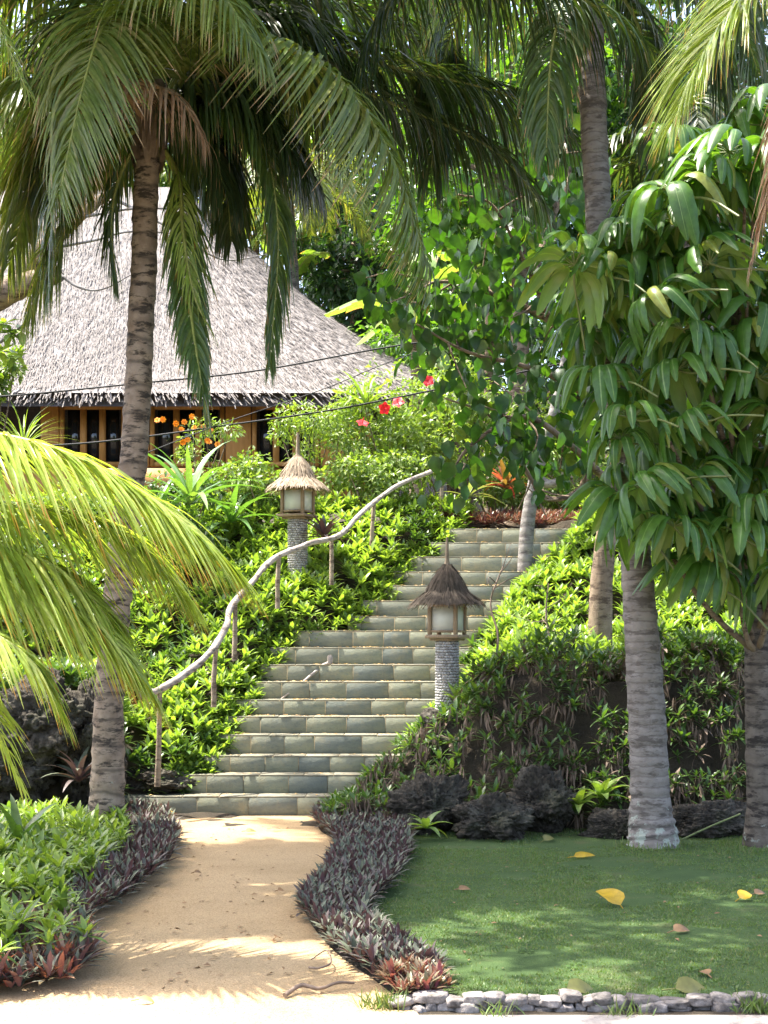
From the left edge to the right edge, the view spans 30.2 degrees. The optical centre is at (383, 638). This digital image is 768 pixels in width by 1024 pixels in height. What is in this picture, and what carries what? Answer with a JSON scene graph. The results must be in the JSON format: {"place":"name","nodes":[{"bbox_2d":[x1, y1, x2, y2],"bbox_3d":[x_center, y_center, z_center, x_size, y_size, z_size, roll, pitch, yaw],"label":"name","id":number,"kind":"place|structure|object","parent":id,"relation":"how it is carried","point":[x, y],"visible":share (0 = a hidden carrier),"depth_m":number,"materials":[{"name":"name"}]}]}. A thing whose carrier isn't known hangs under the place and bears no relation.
{"place":"outdoors","nodes":[
{"label":"outdoors","id":0,"kind":"place"},
{"bbox_2d":[0,816,418,1023],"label":"path","id":1,"kind":"structure","parent":0,"point":[244,987],"depth_m":7.19,"materials":[{"name":"sand"}]},
{"bbox_2d":[124,826,323,993],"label":"path litter","id":2,"kind":"object","parent":1,"relation":"on","point":[206,964],"visible":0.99,"depth_m":7.81,"materials":[{"name":"brown plant"}]},
{"bbox_2d":[283,981,354,997],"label":"fallen twig","id":3,"kind":"object","parent":1,"relation":"on","point":[287,993],"visible":1,"depth_m":6.38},
{"bbox_2d":[308,950,331,968],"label":"fallen twig","id":4,"kind":"object","parent":1,"relation":"on","point":[321,967],"visible":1,"depth_m":6.80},
{"bbox_2d":[18,363,559,447],"bbox_3d":[-1.017,-3.060,17.410,10.270,1.800,0.121,0,0,-11],"label":"overhead cable","id":5,"kind":"object","parent":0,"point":[274,418],"visible":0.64,"depth_m":17.34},
{"bbox_2d":[148,301,555,452],"bbox_3d":[-0.255,-3.352,17.939,5.861,2.454,0.315,0,0,-24],"label":"overhead cable","id":6,"kind":"object","parent":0,"point":[287,401],"visible":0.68,"depth_m":17.50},
{"bbox_2d":[0,390,767,1014],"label":"terrain","id":7,"kind":"structure","parent":0,"point":[616,694],"depth_m":12.58,"materials":[{"name":"soil"}]},
{"bbox_2d":[0,345,28,430],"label":"leafy shrub","id":8,"kind":"object","parent":7,"relation":"on","point":[13,370],"visible":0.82,"depth_m":19.48,"materials":[{"name":"green plant"}]},
{"bbox_2d":[0,9,39,183],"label":"garden tree","id":9,"kind":"object","parent":7,"relation":"on","point":[18,64],"depth_m":39.21,"materials":[{"name":"green plant"}]},
{"bbox_2d":[0,748,57,808],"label":"coral rock","id":10,"kind":"object","parent":7,"relation":"on","point":[34,772],"visible":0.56,"depth_m":11.72,"materials":[{"name":"stone"}]},
{"bbox_2d":[0,0,60,115],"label":"coconut palm","id":11,"kind":"object","parent":7,"relation":"on","point":[9,53],"visible":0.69,"depth_m":8.35,"materials":[{"name":"green plant"}]},
{"bbox_2d":[0,397,74,449],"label":"young palm plant","id":12,"kind":"object","parent":7,"relation":"on","point":[23,434],"visible":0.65,"depth_m":19.88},
{"bbox_2d":[0,793,80,852],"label":"oyster plant","id":13,"kind":"object","parent":7,"relation":"on","point":[14,821],"visible":0.32,"depth_m":9.68,"materials":[{"name":"plant"}]},
{"bbox_2d":[0,667,92,766],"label":"coral rock","id":14,"kind":"object","parent":7,"relation":"on","point":[45,737],"visible":0.59,"depth_m":11.68,"materials":[{"name":"stone"}]},
{"bbox_2d":[0,478,114,544],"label":"leafy shrub","id":15,"kind":"object","parent":7,"relation":"on","point":[65,499],"visible":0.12,"depth_m":16.57,"materials":[{"name":"green plant"}]},
{"bbox_2d":[0,519,143,658],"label":"leafy shrub","id":16,"kind":"object","parent":7,"relation":"on","point":[73,599],"visible":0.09,"depth_m":14.82,"materials":[{"name":"green plant"}]},
{"bbox_2d":[0,102,160,467],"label":"coconut palm","id":17,"kind":"object","parent":7,"relation":"on","point":[1,145],"visible":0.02,"depth_m":33.78,"materials":[{"name":"green plant"}]},
{"bbox_2d":[58,675,127,810],"bbox_3d":[-2.506,0.910,12.113,0.715,1.204,0.726,0,0,0],"label":"coral rock","id":18,"kind":"object","parent":7,"relation":"on","point":[76,791],"visible":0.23,"depth_m":11.92,"materials":[{"name":"stone"}]},
{"bbox_2d":[38,747,126,790],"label":"oyster plant","id":19,"kind":"object","parent":18,"relation":"on","point":[76,771],"visible":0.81,"depth_m":11.56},
{"bbox_2d":[18,3,172,186],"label":"garden tree","id":20,"kind":"object","parent":7,"relation":"on","point":[165,183],"visible":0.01,"depth_m":42.44,"materials":[{"name":"green plant"}]},
{"bbox_2d":[0,795,191,987],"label":"mixed border","id":21,"kind":"object","parent":7,"relation":"on","point":[57,894],"visible":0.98,"depth_m":8.46,"materials":[{"name":"plant"}]},
{"bbox_2d":[0,173,265,368],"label":"old tree","id":22,"kind":"object","parent":7,"relation":"on","point":[10,335],"visible":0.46,"depth_m":17.89,"materials":[{"name":"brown plant"}]},
{"bbox_2d":[0,431,267,813],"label":"young palm","id":23,"kind":"object","parent":7,"relation":"on","point":[63,614],"visible":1,"depth_m":6.79,"materials":[{"name":"green plant"}]},
{"bbox_2d":[140,468,237,572],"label":"leafy shrub","id":24,"kind":"object","parent":7,"relation":"on","point":[206,525],"visible":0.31,"depth_m":16.24,"materials":[{"name":"green plant"}]},
{"bbox_2d":[154,413,245,517],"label":"marigold plant","id":25,"kind":"object","parent":7,"relation":"on","point":[162,419],"visible":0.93,"depth_m":17.28,"materials":[{"name":"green plant"}]},
{"bbox_2d":[186,485,285,540],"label":"spider lily","id":26,"kind":"object","parent":7,"relation":"on","point":[234,512],"visible":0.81,"depth_m":16.48,"materials":[{"name":"plant"}]},
{"bbox_2d":[159,146,318,266],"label":"garden tree","id":27,"kind":"object","parent":7,"relation":"on","point":[257,247],"visible":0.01,"depth_m":39.43,"materials":[{"name":"green plant"}]},
{"bbox_2d":[0,487,479,801],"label":"bank groundcover","id":28,"kind":"object","parent":7,"relation":"on","point":[348,506],"visible":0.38,"depth_m":15.40,"materials":[{"name":"plant"}]},
{"bbox_2d":[108,477,213,526],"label":"spider lily","id":29,"kind":"object","parent":28,"relation":"on","point":[163,496],"visible":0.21,"depth_m":15.49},
{"bbox_2d":[145,441,275,529],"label":"spider lily","id":30,"kind":"object","parent":28,"relation":"on","point":[191,484],"visible":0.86,"depth_m":15.52,"materials":[{"name":"plant"}]},
{"bbox_2d":[0,187,483,512],"label":"thatched house","id":31,"kind":"structure","parent":7,"relation":"on","point":[80,341],"depth_m":25.28,"materials":[{"name":"grey plant"}]},
{"bbox_2d":[60,406,122,466],"bbox_3d":[-5.159,-3.590,25.203,1.166,1.080,0.106,0,0,0],"label":"window","id":32,"kind":"structure","parent":31,"relation":"in","point":[85,423],"depth_m":25.24,"materials":[{"name":"black glass"}]},
{"bbox_2d":[150,406,224,466],"bbox_3d":[-3.484,-3.590,25.203,1.313,1.080,0.106,0,0,0],"label":"window","id":33,"kind":"structure","parent":31,"relation":"in","point":[171,413],"depth_m":25.24,"materials":[{"name":"black glass"}]},
{"bbox_2d":[252,406,319,466],"bbox_3d":[-1.740,-3.590,25.203,1.190,1.080,0.106,0,0,0],"label":"window","id":34,"kind":"structure","parent":31,"relation":"in","point":[278,455],"depth_m":25.24,"materials":[{"name":"black glass"}]},
{"bbox_2d":[202,446,312,524],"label":"leafy shrub","id":35,"kind":"object","parent":7,"relation":"on","point":[248,470],"visible":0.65,"depth_m":17.05,"materials":[{"name":"green plant"}]},
{"bbox_2d":[139,469,443,786],"bbox_3d":[-0.775,-0.400,15.042,0.312,3.450,5.788,0,0,29],"label":"driftwood handrail","id":36,"kind":"object","parent":7,"relation":"on","point":[199,662],"visible":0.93,"depth_m":13.82,"materials":[{"name":"wood"}]},
{"bbox_2d":[259,220,329,467],"bbox_3d":[-2.145,-6.182,32.913,1.928,7.184,0.885,0,0,17],"label":"banana plant","id":37,"kind":"object","parent":7,"relation":"on","point":[306,260],"visible":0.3,"depth_m":32.83,"materials":[{"name":"green plant"}]},
{"bbox_2d":[198,148,391,290],"bbox_3d":[-2.034,-6.579,31.143,4.487,8.424,4.646,0,0,-16],"label":"coconut palm","id":38,"kind":"object","parent":7,"relation":"on","point":[327,190],"visible":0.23,"depth_m":31.58,"materials":[{"name":"green plant"}]},
{"bbox_2d":[264,433,329,591],"bbox_3d":[-0.969,-1.237,15.998,0.776,2.156,0.782,0,0,0],"label":"garden lantern","id":39,"kind":"object","parent":7,"relation":"on","point":[296,484],"visible":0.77,"depth_m":15.90,"materials":[{"name":"stone"}]},
{"bbox_2d":[141,510,474,794],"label":"stair edge plants","id":40,"kind":"object","parent":7,"relation":"on","point":[250,692],"visible":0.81,"depth_m":15.09,"materials":[{"name":"plant"}]},
{"bbox_2d":[266,394,371,517],"bbox_3d":[-0.815,-2.271,17.867,1.304,1.680,1.022,0,0,21],"label":"feathery shrub","id":41,"kind":"object","parent":7,"relation":"on","point":[322,427],"visible":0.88,"depth_m":17.78,"materials":[{"name":"green plant"}]},
{"bbox_2d":[249,198,388,318],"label":"coconut palm","id":42,"kind":"object","parent":7,"relation":"on","point":[299,231],"visible":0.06,"depth_m":35.57,"materials":[{"name":"green plant"}]},
{"bbox_2d":[294,514,353,542],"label":"oyster plant","id":43,"kind":"object","parent":7,"relation":"on","point":[323,530],"visible":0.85,"depth_m":15.84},
{"bbox_2d":[247,38,405,269],"bbox_3d":[-1.614,-9.462,37.025,6.206,12.055,4.800,0,0,0],"label":"garden tree","id":44,"kind":"object","parent":7,"relation":"on","point":[259,211],"depth_m":36.25,"materials":[{"name":"green plant"}]},
{"bbox_2d":[0,0,684,831],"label":"coconut palm","id":45,"kind":"object","parent":7,"relation":"on","point":[212,92],"visible":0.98,"depth_m":10.79,"materials":[{"name":"green plant"}]},
{"bbox_2d":[124,529,586,815],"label":"stone staircase","id":46,"kind":"structure","parent":7,"relation":"on","point":[361,727],"depth_m":14.35,"materials":[{"name":"stone"}]},
{"bbox_2d":[125,768,196,793],"bbox_3d":[-2.105,1.323,13.047,0.805,0.265,0.380,0,0,10],"label":"coral rock","id":47,"kind":"object","parent":46,"relation":"on","point":[170,781],"visible":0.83,"depth_m":12.95,"materials":[{"name":"stone"}]},
{"bbox_2d":[281,655,332,698],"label":"fallen branch","id":48,"kind":"object","parent":46,"relation":"on","point":[330,659],"visible":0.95,"depth_m":14.61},
{"bbox_2d":[150,528,548,794],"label":"leaf litter","id":49,"kind":"object","parent":46,"relation":"on","point":[353,680],"visible":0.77,"depth_m":14.36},
{"bbox_2d":[459,516,595,673],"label":"stair edge plants","id":50,"kind":"object","parent":46,"relation":"on","point":[466,657],"visible":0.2,"depth_m":15.59,"materials":[{"name":"plant"}]},
{"bbox_2d":[281,170,441,341],"bbox_3d":[-0.464,-6.843,33.917,4.244,8.622,3.464,0,0,0],"label":"garden tree","id":51,"kind":"object","parent":7,"relation":"on","point":[335,281],"visible":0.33,"depth_m":33.32,"materials":[{"name":"green plant"}]},
{"bbox_2d":[325,370,413,424],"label":"young palm plant","id":52,"kind":"object","parent":7,"relation":"on","point":[364,396],"visible":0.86,"depth_m":17.91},
{"bbox_2d":[311,447,435,523],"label":"leafy shrub","id":53,"kind":"object","parent":7,"relation":"on","point":[376,480],"visible":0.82,"depth_m":17.40,"materials":[{"name":"green plant"}]},
{"bbox_2d":[290,799,461,992],"bbox_3d":[-0.132,1.495,9.375,0.944,0.212,6.541,0,0,-2],"label":"purple border","id":54,"kind":"object","parent":7,"relation":"on","point":[365,859],"visible":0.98,"depth_m":8.07,"materials":[{"name":"plant"}]},
{"bbox_2d":[300,262,455,494],"bbox_3d":[0.142,-6.656,35.801,5.058,7.102,4.987,0,0,-41],"label":"garden tree","id":55,"kind":"object","parent":7,"relation":"on","point":[320,302],"visible":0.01,"depth_m":35.42,"materials":[{"name":"green plant"}]},
{"bbox_2d":[324,224,458,494],"bbox_3d":[0.185,-4.336,22.967,2.317,4.804,1.092,0,0,0],"label":"banana plant","id":56,"kind":"object","parent":7,"relation":"on","point":[358,304],"visible":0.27,"depth_m":22.92,"materials":[{"name":"green plant"}]},
{"bbox_2d":[326,356,470,522],"bbox_3d":[0.301,-2.571,17.895,1.774,2.186,2.544,0,0,-27],"label":"hibiscus bush","id":57,"kind":"object","parent":7,"relation":"on","point":[396,441],"visible":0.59,"depth_m":18.14,"materials":[{"name":"green plant"}]},
{"bbox_2d":[386,772,469,834],"bbox_3d":[0.376,1.407,11.755,0.714,0.592,0.715,0,0,-31],"label":"coral rock","id":58,"kind":"object","parent":7,"relation":"on","point":[423,795],"visible":0.62,"depth_m":11.59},
{"bbox_2d":[281,0,577,158],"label":"garden tree","id":59,"kind":"object","parent":7,"relation":"on","point":[344,23],"visible":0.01,"depth_m":39.02,"materials":[{"name":"green plant"}]},
{"bbox_2d":[406,707,458,758],"bbox_3d":[0.766,1.054,12.968,1.159,0.930,0.695,0,0,0],"label":"coral rock","id":60,"kind":"object","parent":7,"relation":"on","point":[429,712],"visible":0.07,"depth_m":12.91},
{"bbox_2d":[406,537,488,716],"bbox_3d":[0.601,0.048,13.392,0.786,2.004,0.785,0,0,0],"label":"garden lantern","id":61,"kind":"object","parent":7,"relation":"on","point":[446,597],"visible":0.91,"depth_m":13.30,"materials":[{"name":"stone"}]},
{"bbox_2d":[347,278,549,498],"bbox_3d":[1.324,-4.501,26.934,4.257,4.906,3.167,0,0,0],"label":"garden tree","id":62,"kind":"object","parent":7,"relation":"on","point":[379,339],"visible":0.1,"depth_m":26.45,"materials":[{"name":"green plant"}]},
{"bbox_2d":[354,134,542,515],"bbox_3d":[1.842,-6.691,30.071,4.967,8.884,3.533,0,0,0],"label":"garden tree","id":63,"kind":"object","parent":7,"relation":"on","point":[440,263],"visible":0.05,"depth_m":29.79,"materials":[{"name":"green plant"}]},
{"bbox_2d":[390,355,528,523],"bbox_3d":[1.022,-2.635,18.802,1.933,2.260,1.484,0,0,0],"label":"leafy shrub","id":64,"kind":"object","parent":7,"relation":"on","point":[431,411],"visible":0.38,"depth_m":18.60,"materials":[{"name":"green plant"}]},
{"bbox_2d":[431,470,506,504],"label":"agave","id":65,"kind":"object","parent":7,"relation":"on","point":[470,487],"visible":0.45,"depth_m":17.54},
{"bbox_2d":[436,228,528,511],"bbox_3d":[1.648,-4.151,21.981,1.692,4.768,0.796,0,0,11],"label":"banana plant","id":66,"kind":"object","parent":7,"relation":"on","point":[439,253],"visible":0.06,"depth_m":21.93,"materials":[{"name":"green plant"}]},
{"bbox_2d":[353,102,639,659],"bbox_3d":[1.144,-2.483,13.445,2.944,5.829,2.014,0,0,-13],"label":"broadleaf tree","id":67,"kind":"object","parent":7,"relation":"on","point":[517,442],"visible":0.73,"depth_m":13.21,"materials":[{"name":"green plant"}]},
{"bbox_2d":[365,1,636,525],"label":"garden tree","id":68,"kind":"object","parent":7,"relation":"on","point":[473,227],"visible":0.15,"depth_m":19.75,"materials":[{"name":"green plant"}]},
{"bbox_2d":[466,463,538,522],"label":"leafy shrub","id":69,"kind":"object","parent":7,"relation":"on","point":[493,502],"visible":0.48,"depth_m":18.74,"materials":[{"name":"green plant"}]},
{"bbox_2d":[484,459,526,498],"bbox_3d":[1.554,-2.038,17.970,0.859,0.525,0.884,0,0,0],"label":"cordyline","id":70,"kind":"object","parent":7,"relation":"on","point":[506,479],"visible":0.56,"depth_m":17.93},
{"bbox_2d":[455,393,581,523],"bbox_3d":[1.852,-2.415,19.184,1.790,1.765,1.504,0,0,-31],"label":"leafy shrub","id":71,"kind":"object","parent":7,"relation":"on","point":[505,459],"visible":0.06,"depth_m":19.09,"materials":[{"name":"green plant"}]},
{"bbox_2d":[381,504,669,526],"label":"red groundcover","id":72,"kind":"object","parent":7,"relation":"on","point":[508,515],"visible":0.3,"depth_m":17.53,"materials":[{"name":"plant"}]},
{"bbox_2d":[318,493,746,829],"bbox_3d":[2.534,-0.121,15.121,4.414,3.896,8.277,0,0,18],"label":"bank groundcover","id":73,"kind":"object","parent":7,"relation":"on","point":[534,641],"visible":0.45,"depth_m":12.71,"materials":[{"name":"plant"}]},
{"bbox_2d":[488,543,538,649],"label":"bare sapling","id":74,"kind":"object","parent":73,"relation":"on","point":[495,624],"visible":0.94,"depth_m":13.50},
{"bbox_2d":[318,655,744,831],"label":"withered leaves","id":75,"kind":"object","parent":73,"relation":"hanging from","point":[696,671],"visible":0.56,"depth_m":12.37,"materials":[{"name":"plant"}]},
{"bbox_2d":[513,583,562,637],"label":"bare sapling","id":76,"kind":"object","parent":73,"relation":"on","point":[545,615],"visible":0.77,"depth_m":13.61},
{"bbox_2d":[568,786,596,812],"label":"bank fern","id":77,"kind":"object","parent":73,"relation":"on","point":[579,798],"visible":0.93,"depth_m":11.56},
{"bbox_2d":[502,476,578,524],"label":"leafy shrub","id":78,"kind":"object","parent":7,"relation":"on","point":[552,505],"visible":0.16,"depth_m":18.73,"materials":[{"name":"green plant"}]},
{"bbox_2d":[467,294,642,481],"bbox_3d":[2.946,-3.719,21.958,3.596,4.038,2.485,0,0,0],"label":"garden tree","id":79,"kind":"object","parent":7,"relation":"on","point":[535,324],"visible":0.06,"depth_m":21.68,"materials":[{"name":"green plant"}]},
{"bbox_2d":[517,266,600,571],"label":"frangipani tree","id":80,"kind":"object","parent":7,"relation":"on","point":[526,541],"visible":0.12,"depth_m":16.33,"materials":[{"name":"grey plant"}]},
{"bbox_2d":[351,987,767,1019],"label":"grass tufts","id":81,"kind":"object","parent":7,"relation":"on","point":[753,1005],"visible":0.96,"depth_m":6.07,"materials":[{"name":"plant"}]},
{"bbox_2d":[523,443,608,511],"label":"leafy shrub","id":82,"kind":"object","parent":7,"relation":"on","point":[555,455],"visible":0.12,"depth_m":18.51,"materials":[{"name":"green plant"}]},
{"bbox_2d":[388,988,767,1012],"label":"stone edging","id":83,"kind":"object","parent":7,"relation":"on","point":[567,1000],"visible":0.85,"depth_m":6.10,"materials":[{"name":"stone"}]},
{"bbox_2d":[408,1015,767,1023],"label":"gravel strip","id":84,"kind":"object","parent":7,"relation":"on","point":[598,1019],"visible":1,"depth_m":5.95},
{"bbox_2d":[490,0,702,457],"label":"garden tree","id":85,"kind":"object","parent":7,"relation":"on","point":[615,27],"visible":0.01,"depth_m":35.19,"materials":[{"name":"green plant"}]},
{"bbox_2d":[574,776,629,803],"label":"bank fern","id":86,"kind":"object","parent":7,"relation":"on","point":[603,789],"visible":0.92,"depth_m":11.66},
{"bbox_2d":[548,16,766,326],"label":"garden tree","id":87,"kind":"object","parent":7,"relation":"on","point":[610,130],"visible":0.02,"depth_m":19.80,"materials":[{"name":"green plant"}]},
{"bbox_2d":[0,306,673,396],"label":"overhead cable","id":88,"kind":"object","parent":87,"relation":"attached to","point":[211,375],"visible":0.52,"depth_m":17.70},
{"bbox_2d":[577,91,767,506],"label":"tree","id":89,"kind":"object","parent":7,"relation":"on","point":[701,118],"visible":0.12,"depth_m":16.98,"materials":[{"name":"green plant"}]},
{"bbox_2d":[599,227,767,515],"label":"garden tree","id":90,"kind":"object","parent":7,"relation":"on","point":[708,415],"visible":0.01,"depth_m":16.67,"materials":[{"name":"green plant"}]},
{"bbox_2d":[618,0,767,217],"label":"garden tree","id":91,"kind":"object","parent":7,"relation":"on","point":[675,26],"visible":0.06,"depth_m":25.53,"materials":[{"name":"green plant"}]},
{"bbox_2d":[0,0,767,390],"label":"sky","id":92,"kind":"structure","parent":0,"point":[24,8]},
{"bbox_2d":[368,828,767,997],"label":"lawn","id":93,"kind":"structure","parent":0,"point":[516,962],"depth_m":8.14,"materials":[{"name":"plant"}]},
{"bbox_2d":[402,811,449,837],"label":"bank fern","id":94,"kind":"object","parent":93,"relation":"on","point":[425,823],"visible":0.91,"depth_m":11.18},
{"bbox_2d":[450,791,535,840],"bbox_3d":[0.873,1.437,11.356,0.710,0.449,0.594,0,0,17],"label":"coral rock","id":95,"kind":"object","parent":93,"relation":"on","point":[496,815],"visible":0.97,"depth_m":11.20,"materials":[{"name":"stone"}]},
{"bbox_2d":[506,763,575,833],"bbox_3d":[1.278,1.346,11.701,0.614,0.652,0.608,0,0,35],"label":"coral rock","id":96,"kind":"object","parent":93,"relation":"on","point":[545,792],"visible":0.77,"depth_m":11.56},
{"bbox_2d":[334,0,767,848],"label":"coconut palm","id":97,"kind":"object","parent":93,"relation":"on","point":[650,822],"visible":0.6,"depth_m":10.91,"materials":[{"name":"green plant"}]},
{"bbox_2d":[555,978,591,993],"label":"fallen leaf","id":98,"kind":"object","parent":93,"relation":"on","point":[577,984],"visible":0.74,"depth_m":6.40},
{"bbox_2d":[567,851,594,857],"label":"fallen leaf","id":99,"kind":"object","parent":93,"relation":"on","point":[582,854],"visible":1,"depth_m":10.25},
{"bbox_2d":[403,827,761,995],"bbox_3d":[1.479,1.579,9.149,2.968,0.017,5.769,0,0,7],"label":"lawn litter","id":100,"kind":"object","parent":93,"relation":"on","point":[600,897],"visible":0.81,"depth_m":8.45,"materials":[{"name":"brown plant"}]},
{"bbox_2d":[578,807,629,839],"bbox_3d":[1.882,1.525,11.403,0.651,0.331,0.465,0,0,0],"label":"coral rock","id":101,"kind":"object","parent":93,"relation":"on","point":[608,823],"visible":0.48,"depth_m":11.31,"materials":[{"name":"stone"}]},
{"bbox_2d":[596,888,624,907],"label":"fallen leaf","id":102,"kind":"object","parent":93,"relation":"on","point":[614,896],"visible":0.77,"depth_m":8.41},
{"bbox_2d":[509,83,767,847],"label":"umbrella tree","id":103,"kind":"object","parent":93,"relation":"on","point":[722,352],"visible":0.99,"depth_m":10.03,"materials":[{"name":"green plant"}]},
{"bbox_2d":[667,924,688,932],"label":"fallen leaf","id":104,"kind":"object","parent":93,"relation":"on","point":[679,928],"visible":1,"depth_m":7.65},
{"bbox_2d":[661,976,704,992],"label":"fallen leaf","id":105,"kind":"object","parent":93,"relation":"on","point":[685,984],"visible":0.84,"depth_m":6.40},
{"bbox_2d":[613,837,767,853],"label":"grass tufts","id":106,"kind":"object","parent":93,"relation":"on","point":[680,845],"visible":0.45,"depth_m":10.64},
{"bbox_2d":[626,0,767,290],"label":"coconut palm","id":107,"kind":"object","parent":93,"relation":"on","point":[719,14],"visible":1,"depth_m":6.79,"materials":[{"name":"green plant"}]},
{"bbox_2d":[672,798,746,838],"bbox_3d":[2.623,1.473,11.464,0.956,0.361,0.504,0,0,0],"label":"coral rock","id":108,"kind":"object","parent":93,"relation":"on","point":[690,819],"visible":0.71,"depth_m":11.37,"materials":[{"name":"stone"}]},
{"bbox_2d":[680,813,740,839],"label":"leaf stalk","id":109,"kind":"object","parent":93,"relation":"on","point":[710,826],"visible":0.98,"depth_m":10.89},
{"bbox_2d":[736,890,751,900],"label":"fallen leaf","id":110,"kind":"object","parent":93,"relation":"on","point":[743,894],"visible":1,"depth_m":8.61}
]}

